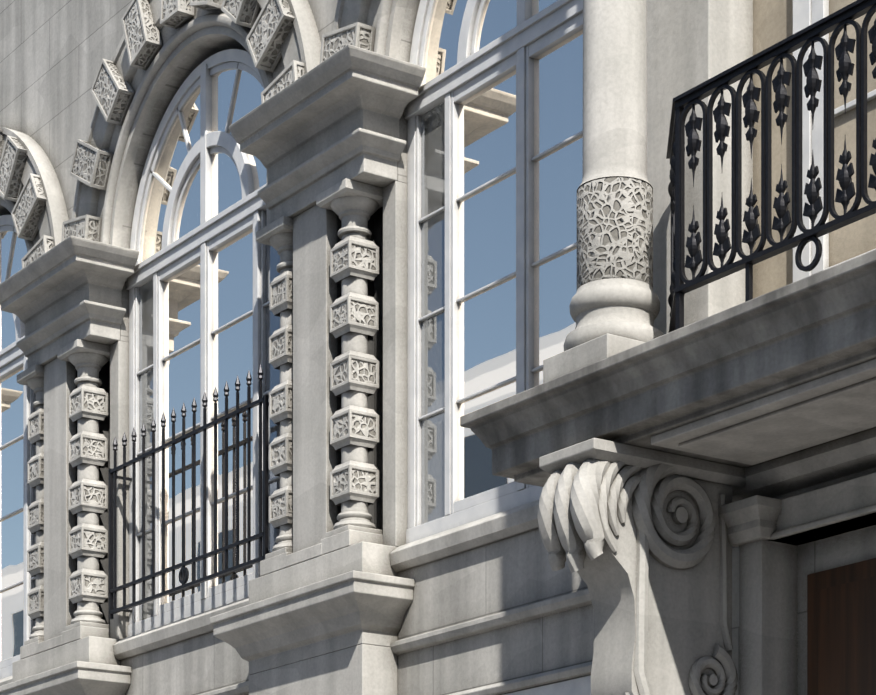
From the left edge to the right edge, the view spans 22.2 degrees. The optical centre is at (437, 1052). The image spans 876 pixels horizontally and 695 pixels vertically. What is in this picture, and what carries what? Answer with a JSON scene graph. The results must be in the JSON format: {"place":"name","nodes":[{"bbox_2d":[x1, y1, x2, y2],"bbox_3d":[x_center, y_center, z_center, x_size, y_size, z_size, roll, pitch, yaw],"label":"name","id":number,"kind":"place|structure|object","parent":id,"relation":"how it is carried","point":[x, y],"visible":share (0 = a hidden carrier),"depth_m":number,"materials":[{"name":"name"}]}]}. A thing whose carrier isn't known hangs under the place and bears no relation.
{"place":"outdoors","nodes":[
{"label":"outdoors","id":0,"kind":"place"},
{"bbox_3d":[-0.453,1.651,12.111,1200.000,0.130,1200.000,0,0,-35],"label":"ground","id":1,"kind":"structure","parent":0,"visible":0},
{"bbox_2d":[0,0,875,694],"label":"stone trim","id":2,"kind":"structure","parent":1,"relation":"on","point":[322,608],"depth_m":12.19,"materials":[{"name":"grey stone"}]},
{"bbox_2d":[76,207,382,624],"bbox_3d":[-2.264,-3.791,15.054,0.252,1.873,6.919,0,0,-35],"label":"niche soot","id":3,"kind":"object","parent":2,"relation":"attached to","point":[375,349],"depth_m":12.50,"materials":[{"name":"stone"}]},
{"bbox_2d":[0,0,582,660],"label":"glass","id":4,"kind":"object","parent":2,"relation":"attached to","point":[486,238],"visible":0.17,"depth_m":12.04,"materials":[{"name":"glass"}]},
{"bbox_2d":[0,0,737,694],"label":"stone ornament","id":5,"kind":"object","parent":2,"relation":"attached to","point":[646,552],"visible":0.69,"depth_m":9.50,"materials":[{"name":"grey stone"}]},
{"bbox_2d":[0,0,875,694],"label":"window frames","id":6,"kind":"structure","parent":2,"relation":"attached to","point":[524,42],"depth_m":12.10,"materials":[{"name":"white paint"}]},
{"bbox_2d":[563,0,663,350],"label":"column","id":7,"kind":"structure","parent":2,"relation":"on","point":[616,294],"depth_m":9.22,"materials":[{"name":"stone"}]},
{"bbox_2d":[460,249,875,486],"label":"stone slab","id":8,"kind":"object","parent":2,"relation":"on","point":[812,327],"visible":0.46,"depth_m":8.69,"materials":[{"name":"grey stone"}]},
{"bbox_2d":[109,0,875,618],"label":"metal railing","id":9,"kind":"object","parent":8,"relation":"on","point":[773,56],"visible":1,"depth_m":8.57,"materials":[{"name":"black metal"}]},
{"bbox_2d":[753,0,875,298],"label":"beige wall","id":10,"kind":"structure","parent":8,"relation":"on","point":[772,22],"depth_m":9.27,"materials":[{"name":"stone"}]},
{"bbox_2d":[807,558,875,694],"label":"door","id":11,"kind":"structure","parent":2,"relation":"attached to","point":[841,630],"depth_m":9.31,"materials":[{"name":"brown wood"}]},
{"bbox_2d":[0,0,875,694],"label":"sheet wall","id":12,"kind":"structure","parent":1,"relation":"on","point":[52,52],"depth_m":12.10,"materials":[{"name":"stone"}]}
]}

